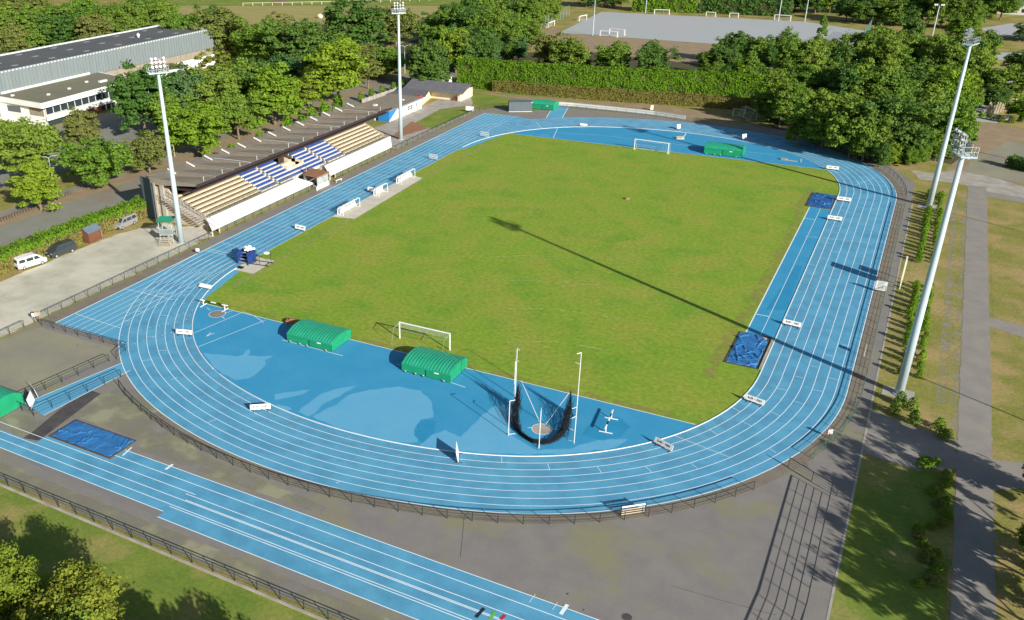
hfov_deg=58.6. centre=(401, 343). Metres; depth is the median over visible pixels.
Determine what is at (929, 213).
young shrub
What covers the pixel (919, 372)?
young shrub
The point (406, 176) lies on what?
dugout
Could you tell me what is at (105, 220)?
clipped hedge
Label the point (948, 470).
bush
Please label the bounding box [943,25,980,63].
broadleaf tree
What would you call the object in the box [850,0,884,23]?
broadleaf tree
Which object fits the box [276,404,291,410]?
dry stain
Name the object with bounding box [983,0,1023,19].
broadleaf tree
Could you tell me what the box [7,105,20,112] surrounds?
side window
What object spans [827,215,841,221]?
lane board
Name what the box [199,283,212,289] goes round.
lane board
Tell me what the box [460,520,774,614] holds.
asphalt seams
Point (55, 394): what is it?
javelin runway
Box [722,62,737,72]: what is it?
broadleaf tree
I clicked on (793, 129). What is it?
broadleaf tree
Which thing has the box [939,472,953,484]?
bush
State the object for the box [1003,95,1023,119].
broadleaf tree
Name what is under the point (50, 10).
broadleaf tree
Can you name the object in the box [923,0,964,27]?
broadleaf tree
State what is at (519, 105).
storage container
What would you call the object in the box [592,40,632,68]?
broadleaf tree
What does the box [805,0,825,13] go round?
broadleaf tree
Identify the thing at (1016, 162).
hedge
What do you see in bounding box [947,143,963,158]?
broadleaf tree
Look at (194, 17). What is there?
broadleaf tree
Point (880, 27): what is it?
broadleaf tree
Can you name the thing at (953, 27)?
broadleaf tree
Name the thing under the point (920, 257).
young shrub
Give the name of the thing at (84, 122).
broadleaf tree
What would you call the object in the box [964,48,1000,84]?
broadleaf tree
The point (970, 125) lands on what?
broadleaf tree
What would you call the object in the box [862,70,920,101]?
broadleaf tree
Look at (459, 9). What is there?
broadleaf tree
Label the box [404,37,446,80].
broadleaf tree
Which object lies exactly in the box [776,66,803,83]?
broadleaf tree
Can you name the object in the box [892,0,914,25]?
broadleaf tree
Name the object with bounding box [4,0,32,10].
broadleaf tree
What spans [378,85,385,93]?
roadside bush
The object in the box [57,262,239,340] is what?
chute
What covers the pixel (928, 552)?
bush
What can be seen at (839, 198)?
lane board
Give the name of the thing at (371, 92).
roadside bush
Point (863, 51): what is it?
broadleaf tree
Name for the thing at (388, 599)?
sprint runway
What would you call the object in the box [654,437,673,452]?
lane board
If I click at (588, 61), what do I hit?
broadleaf tree
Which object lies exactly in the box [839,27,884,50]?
broadleaf tree
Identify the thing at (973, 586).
service road
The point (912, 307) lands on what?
young shrub
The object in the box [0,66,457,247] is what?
car park
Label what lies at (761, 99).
broadleaf tree
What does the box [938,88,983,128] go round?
broadleaf tree
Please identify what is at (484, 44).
broadleaf tree
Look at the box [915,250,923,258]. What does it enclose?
young shrub
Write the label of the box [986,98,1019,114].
timber palisade
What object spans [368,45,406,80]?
broadleaf tree
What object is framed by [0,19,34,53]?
broadleaf tree
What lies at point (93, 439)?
sand pit
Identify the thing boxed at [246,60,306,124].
broadleaf tree
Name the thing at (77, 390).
boundary fence
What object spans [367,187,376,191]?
lane board
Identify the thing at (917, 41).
broadleaf tree
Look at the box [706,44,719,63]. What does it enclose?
broadleaf tree
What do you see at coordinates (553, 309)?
faded lines
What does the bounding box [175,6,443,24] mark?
hay field
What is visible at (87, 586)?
broadleaf tree
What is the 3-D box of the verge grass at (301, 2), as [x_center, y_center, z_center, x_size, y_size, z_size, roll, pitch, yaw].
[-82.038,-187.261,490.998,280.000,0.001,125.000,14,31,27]
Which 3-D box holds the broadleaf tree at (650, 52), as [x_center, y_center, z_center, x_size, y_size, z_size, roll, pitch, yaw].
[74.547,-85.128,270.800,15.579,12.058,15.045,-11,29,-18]
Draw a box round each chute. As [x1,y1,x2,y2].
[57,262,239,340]
[431,113,530,149]
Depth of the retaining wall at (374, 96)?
257.94 m
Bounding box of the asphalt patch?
[24,391,99,440]
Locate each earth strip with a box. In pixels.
[476,92,754,121]
[528,27,788,71]
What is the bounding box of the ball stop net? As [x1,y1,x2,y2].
[864,19,872,32]
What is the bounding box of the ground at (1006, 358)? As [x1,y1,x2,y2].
[0,0,1023,619]
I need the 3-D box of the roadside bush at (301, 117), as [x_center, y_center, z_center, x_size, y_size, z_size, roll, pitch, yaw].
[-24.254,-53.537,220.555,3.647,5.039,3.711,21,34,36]
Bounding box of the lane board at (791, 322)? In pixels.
[783,319,801,328]
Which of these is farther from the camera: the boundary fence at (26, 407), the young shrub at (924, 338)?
the young shrub at (924, 338)
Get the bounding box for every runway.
[0,430,595,619]
[25,363,124,414]
[547,107,567,117]
[746,207,830,337]
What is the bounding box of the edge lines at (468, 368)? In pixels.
[55,113,825,423]
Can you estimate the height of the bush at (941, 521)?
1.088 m
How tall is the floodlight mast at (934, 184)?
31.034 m
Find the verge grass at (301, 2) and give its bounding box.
[117,0,460,6]
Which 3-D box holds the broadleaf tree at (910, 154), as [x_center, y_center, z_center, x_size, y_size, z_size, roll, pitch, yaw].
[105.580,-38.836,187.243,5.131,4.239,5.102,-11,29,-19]
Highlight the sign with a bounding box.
[466,106,473,111]
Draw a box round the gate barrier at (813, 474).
[788,458,838,495]
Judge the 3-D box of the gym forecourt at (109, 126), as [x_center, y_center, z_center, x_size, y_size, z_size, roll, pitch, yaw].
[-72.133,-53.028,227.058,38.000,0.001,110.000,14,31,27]
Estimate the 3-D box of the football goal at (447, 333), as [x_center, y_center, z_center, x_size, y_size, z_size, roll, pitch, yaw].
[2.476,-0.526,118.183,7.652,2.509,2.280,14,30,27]
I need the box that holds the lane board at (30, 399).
[26,391,34,409]
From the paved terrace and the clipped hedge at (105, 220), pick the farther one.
the paved terrace
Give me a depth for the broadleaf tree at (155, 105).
217.50 m
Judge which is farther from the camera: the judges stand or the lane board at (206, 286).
the judges stand
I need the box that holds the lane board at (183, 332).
[176,329,191,336]
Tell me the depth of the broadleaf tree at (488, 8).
319.61 m
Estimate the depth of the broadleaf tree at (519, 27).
308.05 m
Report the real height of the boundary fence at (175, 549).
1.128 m
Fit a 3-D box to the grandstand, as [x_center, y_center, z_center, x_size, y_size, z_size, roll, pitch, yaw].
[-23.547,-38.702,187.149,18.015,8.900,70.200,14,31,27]
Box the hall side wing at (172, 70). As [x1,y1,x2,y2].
[123,63,187,87]
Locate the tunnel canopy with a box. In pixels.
[303,168,329,189]
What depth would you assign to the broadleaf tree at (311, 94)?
240.11 m
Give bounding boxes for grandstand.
[139,103,391,235]
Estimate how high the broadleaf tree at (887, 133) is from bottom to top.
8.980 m
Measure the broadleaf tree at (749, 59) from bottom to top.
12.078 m
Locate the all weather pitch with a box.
[562,12,863,45]
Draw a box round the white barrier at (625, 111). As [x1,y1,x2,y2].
[565,104,685,119]
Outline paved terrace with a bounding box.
[374,97,477,148]
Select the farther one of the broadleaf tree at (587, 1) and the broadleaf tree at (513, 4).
the broadleaf tree at (587, 1)
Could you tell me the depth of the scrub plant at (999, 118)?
219.38 m
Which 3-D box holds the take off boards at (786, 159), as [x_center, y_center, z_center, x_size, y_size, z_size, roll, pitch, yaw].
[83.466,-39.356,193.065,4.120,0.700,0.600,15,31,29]
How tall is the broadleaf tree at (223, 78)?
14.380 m
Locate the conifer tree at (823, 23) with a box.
[814,14,831,42]
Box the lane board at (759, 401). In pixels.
[744,394,764,406]
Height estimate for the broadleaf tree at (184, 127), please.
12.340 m
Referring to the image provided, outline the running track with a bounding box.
[119,118,895,512]
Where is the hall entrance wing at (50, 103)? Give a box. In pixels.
[0,72,126,125]
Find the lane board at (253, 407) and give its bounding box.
[250,403,270,411]
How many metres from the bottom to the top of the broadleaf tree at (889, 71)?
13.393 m
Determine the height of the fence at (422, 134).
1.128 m
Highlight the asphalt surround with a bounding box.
[0,106,914,619]
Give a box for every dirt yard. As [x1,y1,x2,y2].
[945,123,1023,183]
[962,141,1023,182]
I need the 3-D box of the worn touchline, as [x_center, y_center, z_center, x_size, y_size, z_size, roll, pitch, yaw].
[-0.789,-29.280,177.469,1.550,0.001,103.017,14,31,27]
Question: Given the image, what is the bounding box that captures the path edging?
[826,203,912,619]
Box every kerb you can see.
[0,483,326,619]
[192,126,839,456]
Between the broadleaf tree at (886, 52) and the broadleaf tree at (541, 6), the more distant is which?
the broadleaf tree at (541, 6)
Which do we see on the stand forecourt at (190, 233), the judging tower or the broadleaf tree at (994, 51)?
the judging tower
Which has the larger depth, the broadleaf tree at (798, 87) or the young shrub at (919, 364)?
the broadleaf tree at (798, 87)
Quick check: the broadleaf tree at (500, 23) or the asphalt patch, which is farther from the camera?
the broadleaf tree at (500, 23)
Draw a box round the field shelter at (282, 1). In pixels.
[274,0,286,3]
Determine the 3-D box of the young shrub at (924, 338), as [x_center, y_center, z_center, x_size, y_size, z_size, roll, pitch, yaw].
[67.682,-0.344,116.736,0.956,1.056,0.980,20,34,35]
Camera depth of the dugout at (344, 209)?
168.60 m
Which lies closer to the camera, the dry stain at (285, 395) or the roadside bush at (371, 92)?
the dry stain at (285, 395)
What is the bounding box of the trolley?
[250,251,272,266]
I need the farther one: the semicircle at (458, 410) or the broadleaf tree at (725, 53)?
the broadleaf tree at (725, 53)
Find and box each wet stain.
[414,420,437,442]
[582,413,630,440]
[765,266,801,309]
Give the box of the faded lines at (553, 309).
[433,195,664,348]
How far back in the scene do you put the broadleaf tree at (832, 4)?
394.79 m
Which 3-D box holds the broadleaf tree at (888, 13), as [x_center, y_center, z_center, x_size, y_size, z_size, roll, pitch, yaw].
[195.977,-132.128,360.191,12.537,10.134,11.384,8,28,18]
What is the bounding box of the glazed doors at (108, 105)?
[102,102,119,109]
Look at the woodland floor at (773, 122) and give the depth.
295.48 m
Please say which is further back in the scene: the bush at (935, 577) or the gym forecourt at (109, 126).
the gym forecourt at (109, 126)
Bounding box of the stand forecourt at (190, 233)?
[156,226,213,248]
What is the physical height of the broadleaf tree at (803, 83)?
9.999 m
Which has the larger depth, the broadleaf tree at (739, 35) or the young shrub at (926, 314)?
the broadleaf tree at (739, 35)
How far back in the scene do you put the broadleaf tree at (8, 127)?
206.57 m
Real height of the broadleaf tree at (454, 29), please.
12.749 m
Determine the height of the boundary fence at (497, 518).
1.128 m
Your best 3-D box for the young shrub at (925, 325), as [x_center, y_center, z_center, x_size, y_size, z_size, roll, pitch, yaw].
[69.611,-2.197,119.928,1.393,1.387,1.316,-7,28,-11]
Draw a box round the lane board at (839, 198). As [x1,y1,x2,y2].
[837,196,850,202]
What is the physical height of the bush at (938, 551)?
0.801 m
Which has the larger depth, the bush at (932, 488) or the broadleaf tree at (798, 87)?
the broadleaf tree at (798, 87)
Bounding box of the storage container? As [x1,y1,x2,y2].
[508,100,532,111]
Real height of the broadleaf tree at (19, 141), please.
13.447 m
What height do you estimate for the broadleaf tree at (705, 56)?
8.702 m
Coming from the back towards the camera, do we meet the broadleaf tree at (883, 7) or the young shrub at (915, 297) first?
the broadleaf tree at (883, 7)
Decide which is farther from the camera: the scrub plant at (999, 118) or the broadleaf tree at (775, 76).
the broadleaf tree at (775, 76)
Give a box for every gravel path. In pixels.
[863,409,957,470]
[910,170,1023,197]
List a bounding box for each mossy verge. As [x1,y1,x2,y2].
[45,249,199,321]
[147,129,904,523]
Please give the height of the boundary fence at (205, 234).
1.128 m
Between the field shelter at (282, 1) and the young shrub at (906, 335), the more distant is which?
the field shelter at (282, 1)
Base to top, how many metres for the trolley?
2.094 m
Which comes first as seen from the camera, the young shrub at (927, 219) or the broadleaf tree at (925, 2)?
the young shrub at (927, 219)
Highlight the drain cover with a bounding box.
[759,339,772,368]
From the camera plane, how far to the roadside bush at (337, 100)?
235.51 m
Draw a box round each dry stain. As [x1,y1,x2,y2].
[204,349,272,379]
[274,389,309,399]
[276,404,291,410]
[299,385,355,415]
[313,386,432,442]
[420,403,626,454]
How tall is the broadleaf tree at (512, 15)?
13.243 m
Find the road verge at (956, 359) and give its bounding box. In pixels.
[949,201,966,427]
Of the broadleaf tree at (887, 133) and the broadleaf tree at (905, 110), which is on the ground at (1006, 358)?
the broadleaf tree at (905, 110)
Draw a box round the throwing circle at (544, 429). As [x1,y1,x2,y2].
[532,424,551,433]
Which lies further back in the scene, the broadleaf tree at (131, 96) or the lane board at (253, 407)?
the broadleaf tree at (131, 96)
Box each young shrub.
[888,399,902,414]
[894,391,907,405]
[902,331,910,341]
[905,304,916,313]
[905,396,919,410]
[906,316,912,325]
[907,310,913,316]
[907,409,921,424]
[909,293,919,301]
[910,298,918,306]
[912,280,920,287]
[912,283,920,292]
[912,289,920,296]
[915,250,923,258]
[915,254,923,262]
[915,352,926,361]
[915,361,924,369]
[915,369,923,378]
[918,240,926,248]
[918,342,925,349]
[919,336,927,343]
[920,322,929,331]
[921,223,930,231]
[922,217,930,223]
[922,331,930,338]
[923,311,929,319]
[923,317,931,325]
[925,209,932,216]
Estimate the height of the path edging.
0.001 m
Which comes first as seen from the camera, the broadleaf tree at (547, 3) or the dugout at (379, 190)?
the dugout at (379, 190)
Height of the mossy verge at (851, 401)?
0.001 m
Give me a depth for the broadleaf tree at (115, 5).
355.65 m
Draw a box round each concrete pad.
[234,257,273,273]
[333,175,421,218]
[881,385,914,400]
[917,203,937,208]
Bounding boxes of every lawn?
[0,486,316,619]
[416,106,470,128]
[471,92,560,110]
[829,457,952,619]
[873,189,965,434]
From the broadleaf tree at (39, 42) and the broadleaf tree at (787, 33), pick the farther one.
the broadleaf tree at (39, 42)
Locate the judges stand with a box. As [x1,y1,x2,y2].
[235,245,256,264]
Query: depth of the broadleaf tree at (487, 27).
308.57 m
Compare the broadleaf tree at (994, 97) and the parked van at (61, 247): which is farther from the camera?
the broadleaf tree at (994, 97)
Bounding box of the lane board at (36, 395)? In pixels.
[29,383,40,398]
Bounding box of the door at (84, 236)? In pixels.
[82,233,86,242]
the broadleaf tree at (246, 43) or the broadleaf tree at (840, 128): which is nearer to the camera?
the broadleaf tree at (840, 128)
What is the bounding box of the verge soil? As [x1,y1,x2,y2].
[0,84,379,227]
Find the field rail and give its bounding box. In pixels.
[252,0,419,4]
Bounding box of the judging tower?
[156,216,176,246]
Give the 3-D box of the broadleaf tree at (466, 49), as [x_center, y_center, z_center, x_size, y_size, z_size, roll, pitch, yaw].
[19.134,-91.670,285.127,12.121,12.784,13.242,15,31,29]
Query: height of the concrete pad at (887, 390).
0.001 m
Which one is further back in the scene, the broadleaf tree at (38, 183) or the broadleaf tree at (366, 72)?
the broadleaf tree at (366, 72)
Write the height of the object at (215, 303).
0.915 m
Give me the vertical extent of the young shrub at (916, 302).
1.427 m
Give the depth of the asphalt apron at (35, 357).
118.37 m
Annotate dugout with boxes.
[337,197,359,215]
[373,183,387,195]
[396,168,414,183]
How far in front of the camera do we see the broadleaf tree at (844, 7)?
372.07 m
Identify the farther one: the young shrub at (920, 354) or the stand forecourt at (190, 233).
the stand forecourt at (190, 233)
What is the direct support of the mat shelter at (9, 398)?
on the asphalt surround
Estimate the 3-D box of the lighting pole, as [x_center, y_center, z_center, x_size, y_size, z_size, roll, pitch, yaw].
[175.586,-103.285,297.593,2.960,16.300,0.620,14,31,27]
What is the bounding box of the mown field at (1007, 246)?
[989,198,1023,323]
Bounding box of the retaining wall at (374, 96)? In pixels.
[362,85,404,102]
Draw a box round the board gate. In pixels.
[620,502,646,515]
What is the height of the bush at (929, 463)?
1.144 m
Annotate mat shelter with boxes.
[0,386,24,416]
[286,319,351,351]
[401,346,468,381]
[532,99,558,109]
[704,141,746,157]
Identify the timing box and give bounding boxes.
[31,311,39,322]
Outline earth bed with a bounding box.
[394,121,427,136]
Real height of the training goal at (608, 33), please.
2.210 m
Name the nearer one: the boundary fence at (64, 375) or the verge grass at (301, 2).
the boundary fence at (64, 375)
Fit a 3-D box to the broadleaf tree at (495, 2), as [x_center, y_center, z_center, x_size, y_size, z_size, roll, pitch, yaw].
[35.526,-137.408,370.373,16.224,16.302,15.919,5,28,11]
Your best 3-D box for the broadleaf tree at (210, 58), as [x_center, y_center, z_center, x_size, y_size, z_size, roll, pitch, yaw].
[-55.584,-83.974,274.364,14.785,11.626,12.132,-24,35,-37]
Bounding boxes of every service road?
[950,185,996,619]
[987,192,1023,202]
[989,317,1023,336]
[993,460,1023,489]
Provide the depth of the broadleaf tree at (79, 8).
363.00 m
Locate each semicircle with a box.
[193,303,696,455]
[510,127,824,169]
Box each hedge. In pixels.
[0,195,147,276]
[456,57,770,99]
[492,80,755,110]
[631,0,698,12]
[699,0,793,16]
[1003,154,1023,171]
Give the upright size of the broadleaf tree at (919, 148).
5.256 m
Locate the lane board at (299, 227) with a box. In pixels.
[295,224,305,231]
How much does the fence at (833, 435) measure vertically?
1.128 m
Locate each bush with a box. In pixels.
[255,131,263,136]
[280,116,293,130]
[297,114,307,120]
[306,106,316,119]
[318,101,329,115]
[331,94,344,110]
[357,92,364,100]
[368,88,375,96]
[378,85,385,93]
[389,82,396,89]
[401,79,406,85]
[911,523,924,533]
[911,528,925,539]
[911,577,925,588]
[915,455,936,470]
[916,537,930,548]
[916,548,936,564]
[922,571,942,587]
[924,521,936,530]
[925,483,940,496]
[925,566,939,574]
[931,497,945,508]
[931,548,941,558]
[931,561,947,572]
[933,481,945,492]
[934,457,941,465]
[934,515,948,528]
[937,504,953,515]
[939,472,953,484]
[939,511,953,522]
[940,496,950,504]
[941,468,955,478]
[941,479,951,488]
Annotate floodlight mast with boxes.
[146,57,185,243]
[391,2,405,139]
[892,128,979,394]
[924,28,980,207]
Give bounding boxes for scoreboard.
[899,256,907,288]
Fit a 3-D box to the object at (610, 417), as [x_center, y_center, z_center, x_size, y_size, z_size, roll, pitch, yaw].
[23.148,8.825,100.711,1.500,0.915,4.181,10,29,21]
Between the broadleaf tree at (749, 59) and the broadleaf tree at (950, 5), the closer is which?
the broadleaf tree at (749, 59)
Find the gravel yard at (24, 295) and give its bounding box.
[0,222,200,337]
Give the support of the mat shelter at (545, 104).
on the asphalt surround
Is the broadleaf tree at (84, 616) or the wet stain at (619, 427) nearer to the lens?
the broadleaf tree at (84, 616)
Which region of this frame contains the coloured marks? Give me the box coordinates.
[474,607,506,619]
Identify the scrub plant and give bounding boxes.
[932,417,946,429]
[934,425,947,438]
[941,428,954,442]
[986,113,995,119]
[996,115,1005,121]
[1006,116,1016,122]
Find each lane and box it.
[974,81,1011,122]
[982,23,1023,37]
[995,52,1022,59]
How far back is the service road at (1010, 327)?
120.95 m
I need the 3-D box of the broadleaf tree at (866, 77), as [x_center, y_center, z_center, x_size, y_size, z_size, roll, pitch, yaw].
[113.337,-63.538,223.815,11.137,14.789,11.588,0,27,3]
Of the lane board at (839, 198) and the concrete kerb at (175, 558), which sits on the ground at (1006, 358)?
the concrete kerb at (175, 558)
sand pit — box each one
[49,419,136,458]
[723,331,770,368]
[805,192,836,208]
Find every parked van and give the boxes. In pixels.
[14,252,47,269]
[45,238,76,257]
[114,213,137,229]
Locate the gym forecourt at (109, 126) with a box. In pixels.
[0,88,252,188]
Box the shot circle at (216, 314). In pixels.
[209,311,224,316]
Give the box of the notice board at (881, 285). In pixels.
[875,280,887,290]
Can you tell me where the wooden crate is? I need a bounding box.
[286,317,295,324]
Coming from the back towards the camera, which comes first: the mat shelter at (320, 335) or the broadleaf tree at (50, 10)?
the broadleaf tree at (50, 10)
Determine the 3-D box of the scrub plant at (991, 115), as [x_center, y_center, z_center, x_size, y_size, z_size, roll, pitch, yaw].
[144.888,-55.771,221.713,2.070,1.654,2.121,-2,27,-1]
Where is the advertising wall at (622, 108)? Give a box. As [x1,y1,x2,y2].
[559,102,685,118]
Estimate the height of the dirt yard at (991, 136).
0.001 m
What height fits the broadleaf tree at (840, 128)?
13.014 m
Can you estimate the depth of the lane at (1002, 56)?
299.07 m
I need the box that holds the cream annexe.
[385,79,476,104]
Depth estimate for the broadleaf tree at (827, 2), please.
393.25 m
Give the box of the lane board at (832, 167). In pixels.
[826,165,838,170]
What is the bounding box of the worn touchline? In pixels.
[236,135,504,284]
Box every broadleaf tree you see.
[0,0,27,11]
[0,1,13,30]
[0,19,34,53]
[0,116,65,173]
[0,119,20,146]
[0,539,51,619]
[1,8,48,48]
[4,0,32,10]
[5,154,64,210]
[9,557,128,619]
[13,1,48,48]
[14,0,51,9]
[31,5,69,33]
[34,4,71,31]
[34,11,86,44]
[44,597,108,619]
[52,136,136,186]
[60,0,99,30]
[61,106,101,148]
[74,12,114,39]
[75,1,98,17]
[84,1,116,30]
[98,3,131,30]
[103,59,174,131]
[105,5,150,33]
[112,0,147,31]
[119,129,174,172]
[120,0,160,27]
[134,0,172,26]
[140,90,196,132]
[145,62,214,109]
[146,3,182,26]
[156,99,227,155]
[159,13,199,44]
[167,11,213,25]
[180,63,241,104]
[185,7,248,56]
[192,3,218,17]
[193,48,232,71]
[207,57,258,96]
[209,98,243,132]
[210,85,266,139]
[229,17,286,62]
[230,57,274,105]
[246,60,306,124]
[260,10,294,44]
[260,17,341,74]
[267,52,306,83]
[295,74,331,107]
[299,34,371,94]
[301,46,342,77]
[321,0,389,52]
[355,41,384,69]
[355,44,384,88]
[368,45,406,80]
[377,4,421,46]
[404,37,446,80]
[407,42,453,81]
[412,23,453,47]
[415,11,450,39]
[427,8,457,27]
[436,27,472,72]
[438,2,464,19]
[443,26,471,34]
[444,32,478,66]
[446,1,486,28]
[459,7,495,27]
[460,0,481,8]
[461,26,500,59]
[467,18,499,36]
[476,0,503,8]
[479,2,513,23]
[485,0,511,7]
[485,32,502,59]
[486,8,509,42]
[495,16,532,41]
[496,40,515,59]
[498,7,518,18]
[500,0,523,13]
[506,28,521,60]
[506,37,529,61]
[511,11,531,31]
[513,0,540,25]
[520,0,547,23]
[522,20,544,49]
[528,0,554,23]
[529,30,564,63]
[542,0,563,23]
[547,34,590,64]
[578,51,592,65]
[584,0,599,6]
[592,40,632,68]
[603,0,620,6]
[614,0,629,6]
[633,39,681,70]
[696,50,724,71]
[699,61,730,72]
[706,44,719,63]
[709,43,743,67]
[711,31,739,49]
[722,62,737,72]
[730,30,750,53]
[731,58,746,72]
[737,50,759,73]
[739,37,757,62]
[742,36,773,67]
[745,58,768,74]
[748,67,792,91]
[749,89,774,117]
[759,80,797,126]
[763,33,779,68]
[766,78,788,92]
[773,33,800,58]
[773,38,811,71]
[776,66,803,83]
[778,78,807,119]
[780,26,799,56]
[784,115,816,144]
[785,82,808,118]
[787,63,836,92]
[791,89,855,147]
[795,33,828,71]
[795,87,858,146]
[797,0,826,13]
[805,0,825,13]
[809,139,843,149]
[815,58,842,87]
[816,38,835,60]
[817,0,836,12]
[822,54,876,97]
[823,39,858,69]
[824,37,840,64]
[824,95,893,157]
[825,0,840,12]
[833,49,863,68]
[835,0,860,20]
[836,134,850,152]
[837,56,877,99]
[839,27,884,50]
[847,0,864,20]
[848,110,880,160]
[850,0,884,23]
[852,41,880,62]
[856,92,949,144]
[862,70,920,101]
[863,124,897,161]
[864,63,902,101]
[865,22,903,48]
[866,30,904,72]
[871,141,891,166]
[873,41,917,71]
[874,0,897,22]
[876,0,907,25]
[885,142,903,165]
[888,134,915,148]
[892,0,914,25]
[892,29,911,41]
[894,0,925,21]
[894,62,949,94]
[896,11,927,48]
[897,82,950,133]
[897,145,909,158]
[901,32,947,66]
[903,146,927,165]
[908,56,941,91]
[911,140,929,164]
[912,129,934,146]
[914,145,933,161]
[915,0,928,19]
[920,33,977,66]
[922,3,940,23]
[922,64,982,97]
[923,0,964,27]
[923,33,958,47]
[923,124,950,146]
[928,141,951,160]
[936,107,985,151]
[938,0,968,23]
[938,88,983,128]
[942,11,983,36]
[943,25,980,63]
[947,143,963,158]
[949,63,977,98]
[950,60,999,93]
[953,0,988,24]
[953,6,985,36]
[964,0,987,27]
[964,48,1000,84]
[966,26,1003,59]
[971,81,986,109]
[973,38,1001,62]
[981,84,1013,109]
[983,0,999,17]
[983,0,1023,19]
[984,63,1023,101]
[998,49,1023,71]
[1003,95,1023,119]
[1012,22,1023,40]
[1014,522,1023,546]
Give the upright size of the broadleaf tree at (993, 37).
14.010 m
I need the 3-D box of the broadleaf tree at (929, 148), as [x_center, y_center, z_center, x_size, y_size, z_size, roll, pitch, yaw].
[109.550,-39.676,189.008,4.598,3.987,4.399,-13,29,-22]
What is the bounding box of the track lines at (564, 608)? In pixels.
[0,108,896,619]
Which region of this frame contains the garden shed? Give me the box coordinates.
[79,223,101,243]
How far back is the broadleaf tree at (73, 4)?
363.17 m
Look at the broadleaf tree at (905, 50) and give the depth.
249.96 m
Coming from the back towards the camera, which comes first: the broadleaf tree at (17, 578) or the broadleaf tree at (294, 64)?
the broadleaf tree at (294, 64)
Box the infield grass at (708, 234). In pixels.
[201,133,839,424]
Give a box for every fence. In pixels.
[0,320,23,334]
[0,475,351,619]
[17,401,33,415]
[20,354,109,397]
[32,369,120,414]
[33,140,406,321]
[40,318,126,359]
[118,380,755,523]
[407,103,506,144]
[541,6,569,27]
[794,137,906,195]
[800,481,833,619]
[813,200,905,457]
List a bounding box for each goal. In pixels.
[391,321,450,349]
[600,30,618,36]
[609,28,625,34]
[634,139,669,153]
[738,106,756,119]
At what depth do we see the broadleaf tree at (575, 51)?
274.42 m
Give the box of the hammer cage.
[508,348,581,445]
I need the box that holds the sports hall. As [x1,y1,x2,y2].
[0,25,214,118]
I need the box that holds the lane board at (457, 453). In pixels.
[454,442,461,462]
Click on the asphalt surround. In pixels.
(756, 548)
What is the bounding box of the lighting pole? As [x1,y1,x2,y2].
[932,4,944,35]
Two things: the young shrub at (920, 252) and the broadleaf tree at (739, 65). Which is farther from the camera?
the broadleaf tree at (739, 65)
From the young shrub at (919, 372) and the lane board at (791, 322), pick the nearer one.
the young shrub at (919, 372)
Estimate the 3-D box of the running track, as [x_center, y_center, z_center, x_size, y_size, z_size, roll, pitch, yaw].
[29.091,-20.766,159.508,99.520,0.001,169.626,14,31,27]
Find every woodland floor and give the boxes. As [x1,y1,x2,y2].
[0,25,417,69]
[394,38,972,163]
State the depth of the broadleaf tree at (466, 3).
358.42 m
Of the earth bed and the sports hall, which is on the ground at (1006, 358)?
the sports hall
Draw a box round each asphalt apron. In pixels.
[0,327,113,393]
[0,464,389,619]
[4,391,301,506]
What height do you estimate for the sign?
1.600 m
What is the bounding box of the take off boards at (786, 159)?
[781,158,801,161]
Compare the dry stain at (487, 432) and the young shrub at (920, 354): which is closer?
the dry stain at (487, 432)
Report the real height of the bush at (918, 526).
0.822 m
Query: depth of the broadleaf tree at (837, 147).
198.34 m
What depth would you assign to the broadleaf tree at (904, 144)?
188.91 m
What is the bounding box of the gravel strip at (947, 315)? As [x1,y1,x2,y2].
[936,202,956,400]
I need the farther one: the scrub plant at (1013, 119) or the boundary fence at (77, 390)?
the scrub plant at (1013, 119)
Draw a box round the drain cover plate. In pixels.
[622,613,631,619]
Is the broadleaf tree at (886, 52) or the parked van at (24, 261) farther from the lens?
the broadleaf tree at (886, 52)
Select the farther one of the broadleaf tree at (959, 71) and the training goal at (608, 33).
the training goal at (608, 33)
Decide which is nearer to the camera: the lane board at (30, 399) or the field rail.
the lane board at (30, 399)
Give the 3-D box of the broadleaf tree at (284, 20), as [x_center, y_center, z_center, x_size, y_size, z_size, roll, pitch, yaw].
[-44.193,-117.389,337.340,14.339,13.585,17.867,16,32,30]
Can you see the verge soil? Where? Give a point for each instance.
(129, 176)
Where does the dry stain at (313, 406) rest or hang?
on the semicircle at (458, 410)
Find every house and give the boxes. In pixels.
[361,94,423,121]
[997,0,1023,14]
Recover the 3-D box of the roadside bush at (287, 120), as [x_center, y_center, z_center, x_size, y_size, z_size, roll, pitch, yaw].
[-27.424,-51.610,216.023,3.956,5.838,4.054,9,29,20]
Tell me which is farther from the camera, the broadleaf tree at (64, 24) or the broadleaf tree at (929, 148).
the broadleaf tree at (64, 24)
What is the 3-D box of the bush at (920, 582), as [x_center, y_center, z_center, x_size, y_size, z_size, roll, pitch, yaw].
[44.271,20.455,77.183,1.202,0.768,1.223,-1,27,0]
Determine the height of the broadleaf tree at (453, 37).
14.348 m
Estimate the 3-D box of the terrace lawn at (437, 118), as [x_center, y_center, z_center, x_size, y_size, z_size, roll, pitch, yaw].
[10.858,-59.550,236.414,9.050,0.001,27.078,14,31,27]
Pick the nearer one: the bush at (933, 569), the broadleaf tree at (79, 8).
the bush at (933, 569)

